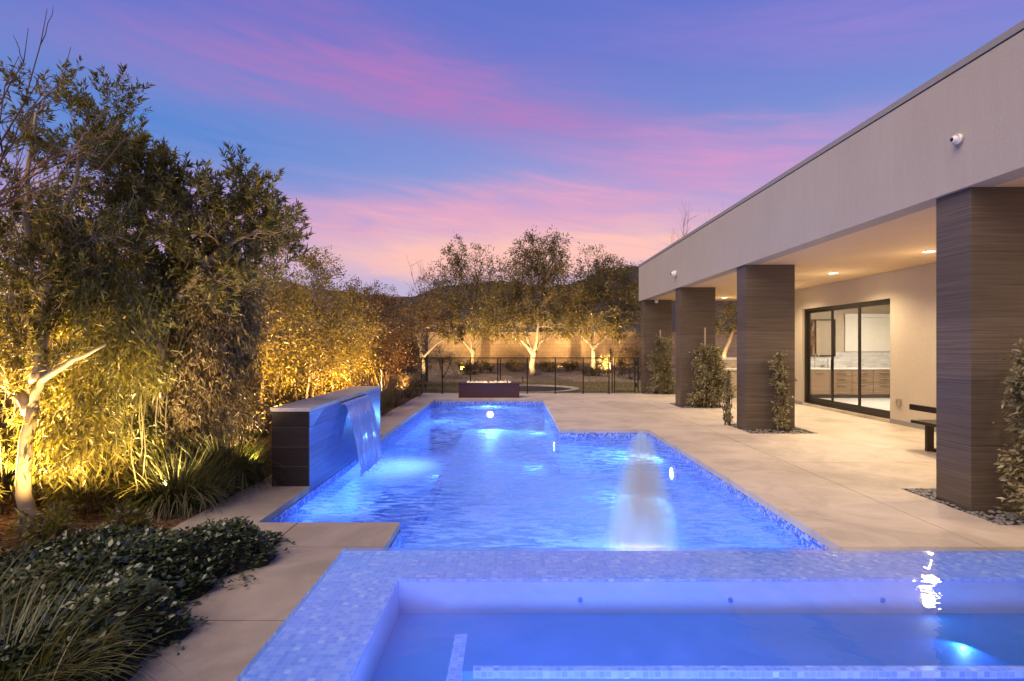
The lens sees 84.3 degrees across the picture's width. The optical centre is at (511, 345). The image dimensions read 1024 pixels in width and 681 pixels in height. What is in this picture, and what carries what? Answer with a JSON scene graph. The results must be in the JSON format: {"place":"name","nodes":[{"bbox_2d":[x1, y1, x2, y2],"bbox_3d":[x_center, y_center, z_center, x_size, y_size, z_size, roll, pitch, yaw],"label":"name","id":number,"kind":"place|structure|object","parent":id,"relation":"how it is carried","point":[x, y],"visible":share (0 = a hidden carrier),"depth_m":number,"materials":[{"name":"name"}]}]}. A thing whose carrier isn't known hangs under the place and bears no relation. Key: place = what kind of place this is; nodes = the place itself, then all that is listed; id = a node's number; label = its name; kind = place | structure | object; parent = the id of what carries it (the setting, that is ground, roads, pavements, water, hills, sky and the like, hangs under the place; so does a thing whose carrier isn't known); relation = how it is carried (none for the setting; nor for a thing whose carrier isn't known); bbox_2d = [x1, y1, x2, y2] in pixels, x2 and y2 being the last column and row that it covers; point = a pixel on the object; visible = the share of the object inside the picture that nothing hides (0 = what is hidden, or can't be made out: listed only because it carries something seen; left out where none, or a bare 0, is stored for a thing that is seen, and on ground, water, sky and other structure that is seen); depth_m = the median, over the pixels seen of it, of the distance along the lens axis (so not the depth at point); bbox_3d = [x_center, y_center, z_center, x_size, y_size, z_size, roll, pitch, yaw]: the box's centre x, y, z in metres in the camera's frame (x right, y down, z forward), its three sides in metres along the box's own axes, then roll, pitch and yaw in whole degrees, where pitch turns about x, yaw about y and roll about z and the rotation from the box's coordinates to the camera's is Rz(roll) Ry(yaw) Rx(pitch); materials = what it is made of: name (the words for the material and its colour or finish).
{"place":"outdoors","nodes":[
{"label":"outdoors","id":0,"kind":"place"},
{"bbox_2d":[0,394,418,547],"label":"mulch bed","id":1,"kind":"object","parent":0,"point":[175,522],"depth_m":5.28,"materials":[{"name":"brown soil"}]},
{"bbox_2d":[0,483,9,502],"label":"bamboo","id":2,"kind":"object","parent":1,"relation":"on","point":[3,493],"visible":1,"depth_m":4.36,"materials":[{"name":"plant"}]},
{"bbox_2d":[0,538,114,640],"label":"grass clump","id":3,"kind":"object","parent":1,"relation":"on","point":[13,595],"visible":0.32,"depth_m":3.01,"materials":[{"name":"green plant"}]},
{"bbox_2d":[0,181,118,514],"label":"bamboo","id":4,"kind":"object","parent":1,"relation":"on","point":[11,446],"visible":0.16,"depth_m":5.41,"materials":[{"name":"plant"}]},
{"bbox_2d":[0,11,140,211],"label":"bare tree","id":5,"kind":"object","parent":1,"relation":"on","point":[27,175],"visible":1,"depth_m":4.60,"materials":[{"name":"plant"}]},
{"bbox_2d":[0,55,154,534],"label":"uplit leafy tree","id":6,"kind":"object","parent":1,"relation":"on","point":[43,372],"visible":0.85,"depth_m":4.93,"materials":[{"name":"green plant"}]},
{"bbox_2d":[8,237,179,520],"bbox_3d":[-3.680,0.317,5.191,1.263,2.601,1.313,0,0,-12],"label":"bamboo","id":7,"kind":"object","parent":1,"relation":"on","point":[71,472],"visible":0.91,"depth_m":5.03,"materials":[{"name":"plant"}]},
{"bbox_2d":[0,555,207,680],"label":"grass clump","id":8,"kind":"object","parent":1,"relation":"on","point":[53,677],"visible":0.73,"depth_m":2.49,"materials":[{"name":"green plant"}]},
{"bbox_2d":[70,280,185,500],"bbox_3d":[-3.933,0.446,5.756,1.108,2.299,1.002,0,0,-40],"label":"bamboo","id":9,"kind":"object","parent":1,"relation":"on","point":[151,439],"visible":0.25,"depth_m":5.77,"materials":[{"name":"plant"}]},
{"bbox_2d":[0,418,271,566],"bbox_3d":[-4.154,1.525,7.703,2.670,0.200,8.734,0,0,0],"label":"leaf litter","id":10,"kind":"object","parent":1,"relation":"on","point":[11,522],"visible":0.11,"depth_m":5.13,"materials":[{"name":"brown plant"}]},
{"bbox_2d":[0,515,282,680],"bbox_3d":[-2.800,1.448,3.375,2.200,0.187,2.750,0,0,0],"label":"ground cover","id":11,"kind":"object","parent":1,"relation":"on","point":[240,567],"visible":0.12,"depth_m":3.38,"materials":[{"name":"green plant"}]},
{"bbox_2d":[3,496,86,555],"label":"plant","id":12,"kind":"object","parent":11,"relation":"on","point":[56,527],"visible":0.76,"depth_m":4.01,"materials":[{"name":"green plant"}]},
{"bbox_2d":[114,506,122,523],"bbox_3d":[-3.284,1.447,4.726,0.062,0.206,0.106,0,0,-32],"label":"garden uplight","id":13,"kind":"object","parent":11,"relation":"on","point":[121,509],"visible":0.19,"depth_m":4.71,"materials":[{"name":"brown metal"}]},
{"bbox_2d":[100,496,165,535],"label":"plant","id":14,"kind":"object","parent":11,"relation":"on","point":[141,520],"visible":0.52,"depth_m":4.32,"materials":[{"name":"green plant"}]},
{"bbox_2d":[107,530,294,680],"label":"trailing leaves","id":15,"kind":"object","parent":11,"relation":"on","point":[202,619],"visible":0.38,"depth_m":3.38,"materials":[{"name":"green plant"}]},
{"bbox_2d":[37,95,314,467],"bbox_3d":[-3.578,-0.489,5.950,3.060,4.184,1.973,0,0,0],"label":"leafy tree","id":16,"kind":"object","parent":1,"relation":"on","point":[160,187],"visible":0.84,"depth_m":5.84,"materials":[{"name":"green plant"}]},
{"bbox_2d":[83,432,269,522],"bbox_3d":[-3.187,1.205,5.471,1.706,0.640,1.724,0,0,37],"label":"grass clump","id":17,"kind":"object","parent":1,"relation":"on","point":[187,495],"visible":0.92,"depth_m":5.30,"materials":[{"name":"green plant"}]},
{"bbox_2d":[112,444,242,494],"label":"grass clump","id":18,"kind":"object","parent":1,"relation":"on","point":[182,467],"visible":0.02,"depth_m":5.80,"materials":[{"name":"green plant"}]},
{"bbox_2d":[122,252,281,471],"bbox_3d":[-3.770,0.161,6.648,2.132,2.810,1.924,0,0,-44],"label":"draped hedge","id":19,"kind":"object","parent":1,"relation":"on","point":[212,360],"visible":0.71,"depth_m":6.34,"materials":[{"name":"green plant"}]},
{"bbox_2d":[154,237,286,452],"bbox_3d":[-4.217,-0.045,7.872,2.543,3.234,2.128,0,0,36],"label":"hedge shrub","id":20,"kind":"object","parent":1,"relation":"on","point":[270,375],"visible":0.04,"depth_m":8.11,"materials":[{"name":"green plant"}]},
{"bbox_2d":[148,417,296,496],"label":"grass clump","id":21,"kind":"object","parent":1,"relation":"on","point":[248,477],"visible":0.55,"depth_m":6.07,"materials":[{"name":"green plant"}]},
{"bbox_2d":[223,243,328,437],"bbox_3d":[-4.335,-0.166,9.512,2.397,3.472,2.434,0,0,30],"label":"hedge shrub","id":22,"kind":"object","parent":1,"relation":"on","point":[283,366],"visible":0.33,"depth_m":9.59,"materials":[{"name":"green plant"}]},
{"bbox_2d":[252,245,372,402],"bbox_3d":[-4.161,-0.216,11.327,2.499,3.577,2.489,0,0,14],"label":"hedge shrub","id":23,"kind":"object","parent":1,"relation":"on","point":[329,329],"visible":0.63,"depth_m":11.22,"materials":[{"name":"green plant"}]},
{"bbox_2d":[274,253,391,393],"bbox_3d":[-4.188,-0.270,13.145,2.544,3.691,2.614,0,0,-29],"label":"hedge shrub","id":24,"kind":"object","parent":1,"relation":"on","point":[357,314],"visible":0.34,"depth_m":13.12,"materials":[{"name":"green plant"}]},
{"bbox_2d":[302,373,376,394],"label":"grass clump","id":25,"kind":"object","parent":1,"relation":"on","point":[339,385],"visible":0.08,"depth_m":10.64,"materials":[{"name":"green plant"}]},
{"bbox_2d":[322,277,408,391],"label":"hedge shrub","id":26,"kind":"object","parent":1,"relation":"on","point":[383,350],"visible":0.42,"depth_m":14.94,"materials":[{"name":"green plant"}]},
{"bbox_2d":[335,367,404,416],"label":"grass clump","id":27,"kind":"object","parent":1,"relation":"on","point":[382,407],"visible":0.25,"depth_m":12.54,"materials":[{"name":"green plant"}]},
{"bbox_2d":[349,280,420,390],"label":"hedge shrub","id":28,"kind":"object","parent":1,"relation":"on","point":[380,297],"visible":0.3,"depth_m":16.77,"materials":[{"name":"green plant"}]},
{"bbox_2d":[361,367,423,406],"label":"grass clump","id":29,"kind":"object","parent":1,"relation":"on","point":[395,399],"visible":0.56,"depth_m":14.27,"materials":[{"name":"green plant"}]},
{"bbox_2d":[376,300,424,377],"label":"hedge shrub","id":30,"kind":"object","parent":1,"relation":"on","point":[404,342],"visible":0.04,"depth_m":21.41,"materials":[{"name":"green plant"}]},
{"bbox_2d":[372,285,434,387],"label":"hedge shrub","id":31,"kind":"object","parent":1,"relation":"in","point":[420,348],"visible":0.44,"depth_m":18.88,"materials":[{"name":"green plant"}]},
{"bbox_2d":[394,370,423,397],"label":"round bush","id":32,"kind":"object","parent":1,"relation":"on","point":[419,384],"visible":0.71,"depth_m":16.80,"materials":[{"name":"green plant"}]},
{"bbox_2d":[128,486,399,680],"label":"path","id":33,"kind":"structure","parent":0,"point":[242,624],"depth_m":3.56,"materials":[{"name":"concrete"}]},
{"bbox_2d":[235,548,344,680],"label":"pool edge","id":34,"kind":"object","parent":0,"point":[249,666],"depth_m":2.44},
{"bbox_2d":[29,266,736,331],"bbox_3d":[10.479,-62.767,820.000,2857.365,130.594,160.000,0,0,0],"label":"hills","id":35,"kind":"structure","parent":0,"point":[639,324],"depth_m":853.50,"materials":[{"name":"green plant"}]},
{"bbox_2d":[0,0,1023,298],"label":"sky","id":36,"kind":"structure","parent":0,"point":[399,127],"materials":[{"name":"blue"}]},
{"bbox_2d":[386,381,674,393],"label":"lawn","id":37,"kind":"structure","parent":0,"point":[550,383],"depth_m":20.96,"materials":[{"name":"green plant"}]},
{"bbox_2d":[393,286,466,387],"bbox_3d":[-3.221,-0.294,21.216,3.166,3.883,2.061,0,0,0],"label":"uplit tree","id":38,"kind":"object","parent":37,"relation":"on","point":[439,326],"visible":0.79,"depth_m":20.96,"materials":[{"name":"green plant"}]},
{"bbox_2d":[519,385,578,392],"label":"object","id":39,"kind":"object","parent":37,"relation":"on","point":[543,389],"visible":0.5,"depth_m":19.93,"materials":[{"name":"concrete"}]},
{"bbox_2d":[395,362,674,381],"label":"gravel bank","id":40,"kind":"structure","parent":0,"point":[575,375],"depth_m":25.77,"materials":[{"name":"gravel"}]},
{"bbox_2d":[406,256,454,381],"bbox_3d":[-3.742,-1.125,24.048,2.210,5.310,1.926,0,0,24],"label":"bare tree","id":41,"kind":"object","parent":40,"relation":"on","point":[425,344],"visible":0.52,"depth_m":24.00,"materials":[{"name":"green plant"}]},
{"bbox_2d":[428,343,464,378],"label":"shrub","id":42,"kind":"object","parent":40,"relation":"on","point":[440,362],"visible":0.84,"depth_m":24.95,"materials":[{"name":"green plant"}]},
{"bbox_2d":[415,231,515,365],"bbox_3d":[-2.231,-2.172,27.554,5.316,6.906,3.700,0,0,0],"label":"uplit tree","id":43,"kind":"object","parent":40,"relation":"on","point":[475,319],"visible":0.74,"depth_m":27.67,"materials":[{"name":"green plant"}]},
{"bbox_2d":[455,358,482,374],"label":"shrub","id":44,"kind":"object","parent":40,"relation":"on","point":[467,366],"visible":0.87,"depth_m":25.93,"materials":[{"name":"green plant"}]},
{"bbox_2d":[471,360,495,372],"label":"shrub","id":45,"kind":"object","parent":40,"relation":"on","point":[486,365],"visible":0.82,"depth_m":26.46,"materials":[{"name":"green plant"}]},
{"bbox_2d":[505,359,524,370],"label":"shrub","id":46,"kind":"object","parent":40,"relation":"on","point":[511,365],"visible":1,"depth_m":27.10,"materials":[{"name":"green plant"}]},
{"bbox_2d":[476,225,588,375],"bbox_3d":[0.868,-2.064,26.018,5.318,7.112,3.370,0,0,0],"label":"uplit tree","id":47,"kind":"object","parent":40,"relation":"on","point":[544,274],"visible":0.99,"depth_m":25.70,"materials":[{"name":"green plant"}]},
{"bbox_2d":[535,360,558,371],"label":"shrub","id":48,"kind":"object","parent":40,"relation":"on","point":[543,366],"visible":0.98,"depth_m":26.90,"materials":[{"name":"green plant"}]},
{"bbox_2d":[559,359,584,370],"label":"shrub","id":49,"kind":"object","parent":40,"relation":"on","point":[566,365],"visible":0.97,"depth_m":27.25,"materials":[{"name":"green plant"}]},
{"bbox_2d":[580,366,607,375],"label":"shrub","id":50,"kind":"object","parent":40,"relation":"on","point":[592,371],"visible":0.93,"depth_m":25.47,"materials":[{"name":"green plant"}]},
{"bbox_2d":[550,242,640,368],"bbox_3d":[4.733,-1.949,27.297,6.352,6.488,3.767,0,0,0],"label":"uplit tree","id":51,"kind":"object","parent":40,"relation":"on","point":[597,289],"visible":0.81,"depth_m":27.29,"materials":[{"name":"green plant"}]},
{"bbox_2d":[597,352,626,372],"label":"shrub","id":52,"kind":"object","parent":40,"relation":"on","point":[617,360],"visible":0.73,"depth_m":26.40,"materials":[{"name":"plant"}]},
{"bbox_2d":[609,340,640,364],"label":"shrub","id":53,"kind":"object","parent":40,"relation":"on","point":[629,351],"visible":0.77,"depth_m":28.73,"materials":[{"name":"green plant"}]},
{"bbox_2d":[615,363,640,379],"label":"shrub","id":54,"kind":"object","parent":40,"relation":"on","point":[629,372],"visible":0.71,"depth_m":24.79,"materials":[{"name":"green plant"}]},
{"bbox_2d":[715,301,736,357],"bbox_3d":[9.516,-0.481,24.964,3.926,4.259,2.233,0,0,0],"label":"uplit tree","id":55,"kind":"object","parent":40,"relation":"on","point":[731,312],"visible":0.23,"depth_m":24.93,"materials":[{"name":"green plant"}]},
{"bbox_2d":[253,393,1023,550],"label":"deck","id":56,"kind":"structure","parent":0,"point":[838,481],"depth_m":7.35,"materials":[{"name":"concrete"}]},
{"bbox_2d":[270,386,380,491],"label":"water wall","id":57,"kind":"structure","parent":56,"relation":"on","point":[314,439],"depth_m":6.38,"materials":[{"name":"brown tile"}]},
{"bbox_2d":[343,395,381,476],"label":"waterfall","id":58,"kind":"structure","parent":57,"relation":"attached to","point":[361,411],"depth_m":7.75,"materials":[{"name":"liquid"}]},
{"bbox_2d":[458,381,519,397],"bbox_3d":[-0.676,1.272,16.860,1.817,0.515,0.510,0,0,0],"label":"fire feature","id":59,"kind":"object","parent":56,"relation":"on","point":[495,389],"visible":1,"depth_m":16.62,"materials":[{"name":"tile"}]},
{"bbox_2d":[420,357,609,393],"bbox_3d":[0.100,0.960,18.080,6.080,1.180,0.076,0,0,0],"label":"pool fence","id":60,"kind":"object","parent":56,"relation":"on","point":[527,368],"visible":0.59,"depth_m":18.07,"materials":[{"name":"black metal"}]},
{"bbox_2d":[610,349,638,392],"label":"pool gate","id":61,"kind":"structure","parent":60,"relation":"attached to","point":[635,383],"depth_m":18.07,"materials":[{"name":"black metal"}]},
{"bbox_2d":[269,402,832,550],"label":"swimming pool","id":62,"kind":"structure","parent":56,"relation":"in","point":[798,533],"depth_m":8.50,"materials":[{"name":"liquid"}]},
{"bbox_2d":[283,405,810,550],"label":"water","id":63,"kind":"structure","parent":62,"relation":"in","point":[411,469],"depth_m":6.34,"materials":[{"name":"blue liquid"}]},
{"bbox_2d":[353,451,403,474],"bbox_3d":[-1.829,1.586,7.822,0.532,0.198,1.260,0,0,0],"label":"splash","id":64,"kind":"object","parent":63,"relation":"on","point":[374,466],"visible":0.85,"depth_m":7.63,"materials":[{"name":"liquid"}]},
{"bbox_2d":[241,551,1023,680],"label":"raised spa","id":65,"kind":"object","parent":56,"relation":"on","point":[658,616],"visible":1,"depth_m":2.81,"materials":[{"name":"tile"}]},
{"bbox_2d":[638,20,1023,514],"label":"house","id":66,"kind":"structure","parent":56,"relation":"on","point":[872,207],"depth_m":6.86,"materials":[{"name":"grey paint"}]},
{"bbox_2d":[670,271,676,276],"bbox_3d":[4.124,-1.840,14.460,0.150,0.161,0.161,0,0,0],"label":"security camera","id":67,"kind":"object","parent":66,"relation":"attached to","point":[673,273],"visible":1,"depth_m":14.41,"materials":[{"name":"white plastic"}]},
{"bbox_2d":[805,299,889,418],"bbox_3d":[7.615,0.265,12.920,0.110,2.410,3.400,0,0,0],"label":"sliding door","id":68,"kind":"structure","parent":66,"relation":"in","point":[858,408],"depth_m":13.41,"materials":[{"name":"black metal"}]},
{"bbox_2d":[808,309,830,405],"bbox_3d":[7.646,0.275,14.020,0.028,2.330,1.100,0,0,0],"label":"door panel","id":69,"kind":"structure","parent":68,"relation":"in","point":[810,399],"depth_m":14.51,"materials":[{"name":"black metal"}]},
{"bbox_2d":[831,305,857,410],"bbox_3d":[7.601,0.275,12.920,0.058,2.330,1.100,0,0,0],"label":"door panel","id":70,"kind":"structure","parent":68,"relation":"in","point":[854,407],"depth_m":13.41,"materials":[{"name":"black metal"}]},
{"bbox_2d":[858,301,889,416],"bbox_3d":[7.586,0.275,11.820,0.028,2.330,1.100,0,0,0],"label":"door panel","id":71,"kind":"structure","parent":68,"relation":"in","point":[880,412],"depth_m":12.31,"materials":[{"name":"black metal"}]},
{"bbox_2d":[811,304,889,351],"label":"kitchen wall","id":72,"kind":"structure","parent":66,"relation":"on","point":[840,327],"depth_m":16.60,"materials":[{"name":"beige paint"}]},
{"bbox_2d":[811,319,835,355],"bbox_3d":[8.890,-0.230,16.545,1.120,1.080,0.050,0,0,0],"label":"kitchen window","id":73,"kind":"structure","parent":72,"relation":"attached to","point":[820,337],"depth_m":16.55,"materials":[{"name":"clear glass"}]},
{"bbox_2d":[843,314,889,350],"bbox_3d":[10.725,-0.380,16.550,2.010,1.100,0.080,0,0,0],"label":"roller shade","id":74,"kind":"object","parent":72,"relation":"attached to","point":[875,332],"visible":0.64,"depth_m":16.55,"materials":[{"name":"white fabric"}]},
{"bbox_2d":[811,352,889,397],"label":"kitchen cabinets","id":75,"kind":"object","parent":66,"relation":"on","point":[875,374],"visible":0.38,"depth_m":15.93,"materials":[{"name":"brown wood"}]},
{"bbox_2d":[827,358,830,367],"bbox_3d":[9.150,0.500,16.300,0.150,0.260,0.150,0,0,0],"label":"vase","id":76,"kind":"object","parent":75,"relation":"on","point":[829,363],"visible":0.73,"depth_m":16.25,"materials":[{"name":"ceramic"}]},
{"bbox_2d":[896,399,900,405],"bbox_3d":[7.477,1.100,10.950,0.044,0.120,0.100,0,0,0],"label":"wall outlet","id":77,"kind":"object","parent":66,"relation":"attached to","point":[898,402],"depth_m":10.91,"materials":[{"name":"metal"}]},
{"bbox_2d":[921,250,935,252],"bbox_3d":[6.500,-1.467,8.820,0.210,0.010,0.210,0,0,0],"label":"recessed light","id":78,"kind":"object","parent":66,"relation":"attached to","point":[928,251],"visible":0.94,"depth_m":8.81,"materials":[{"name":"white plastic"}]},
{"bbox_2d":[950,134,963,143],"bbox_3d":[4.154,-1.936,5.300,0.090,0.097,0.097,0,0,0],"label":"security camera","id":79,"kind":"object","parent":66,"relation":"attached to","point":[957,139],"visible":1,"depth_m":5.27,"materials":[{"name":"white plastic"}]},
{"bbox_2d":[909,404,935,451],"bbox_3d":[6.155,1.196,7.460,0.490,0.662,1.920,0,0,0],"label":"patio bench","id":80,"kind":"object","parent":56,"relation":"on","point":[930,425],"visible":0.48,"depth_m":8.12,"materials":[{"name":"brown wood"}]},
{"bbox_2d":[386,363,1018,524],"bbox_3d":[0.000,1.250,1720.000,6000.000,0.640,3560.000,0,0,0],"label":"ground","id":81,"kind":"structure","parent":0,"point":[523,374],"depth_m":26.21,"materials":[{"name":"soil"}]},
{"bbox_2d":[0,310,400,487],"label":"block wall","id":82,"kind":"structure","parent":81,"relation":"on","point":[8,401],"depth_m":7.03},
{"bbox_2d":[257,278,380,330],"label":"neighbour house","id":83,"kind":"structure","parent":81,"relation":"on","point":[325,309],"depth_m":23.51,"materials":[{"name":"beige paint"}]},
{"bbox_2d":[383,315,482,332],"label":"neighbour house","id":84,"kind":"structure","parent":81,"relation":"on","point":[432,329],"depth_m":41.52,"materials":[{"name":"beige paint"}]},
{"bbox_2d":[500,323,640,331],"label":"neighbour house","id":85,"kind":"structure","parent":81,"relation":"on","point":[633,329],"depth_m":48.60,"materials":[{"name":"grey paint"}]},
{"bbox_2d":[407,332,736,362],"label":"block wall","id":86,"kind":"structure","parent":81,"relation":"on","point":[577,346],"depth_m":30.00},
{"bbox_2d":[671,197,697,242],"bbox_3d":[8.946,-3.295,29.990,2.289,8.650,2.376,0,0,0],"label":"bare tree","id":87,"kind":"object","parent":81,"relation":"on","point":[683,224],"visible":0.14,"depth_m":29.76,"materials":[{"name":"brown plant"}]},
{"bbox_2d":[720,370,734,425],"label":"climbing vine","id":88,"kind":"object","parent":81,"relation":"on","point":[727,407],"visible":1,"depth_m":10.87,"materials":[{"name":"green plant"}]},
{"bbox_2d":[642,393,1023,524],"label":"pebbles","id":89,"kind":"object","parent":81,"relation":"on","point":[1000,517],"visible":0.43,"depth_m":5.54,"materials":[{"name":"grey gravel"}]},
{"bbox_2d":[645,335,674,393],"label":"climbing vine","id":90,"kind":"object","parent":89,"relation":"on","point":[660,369],"visible":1,"depth_m":17.84,"materials":[{"name":"green plant"}]},
{"bbox_2d":[704,328,705,406],"bbox_3d":[4.820,0.550,14.120,0.040,2.000,0.016,0,0,0],"label":"garden stake","id":91,"kind":"object","parent":89,"relation":"on","point":[705,345],"visible":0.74,"depth_m":14.11,"materials":[{"name":"brown wood"}]},
{"bbox_2d":[686,343,736,407],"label":"climbing vine","id":92,"kind":"object","parent":89,"relation":"on","point":[709,378],"visible":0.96,"depth_m":13.94,"materials":[{"name":"green plant"}]},
{"bbox_2d":[767,349,793,430],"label":"climbing vine","id":93,"kind":"object","parent":89,"relation":"on","point":[780,421],"visible":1,"depth_m":10.07,"materials":[{"name":"green plant"}]},
{"bbox_2d":[993,331,1023,519],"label":"climbing vine","id":94,"kind":"object","parent":89,"relation":"on","point":[1015,461],"visible":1,"depth_m":4.92,"materials":[{"name":"green plant"}]},
{"bbox_2d":[719,358,736,397],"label":"barbecue island","id":95,"kind":"structure","parent":0,"point":[733,365],"depth_m":16.70,"materials":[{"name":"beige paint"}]}
]}

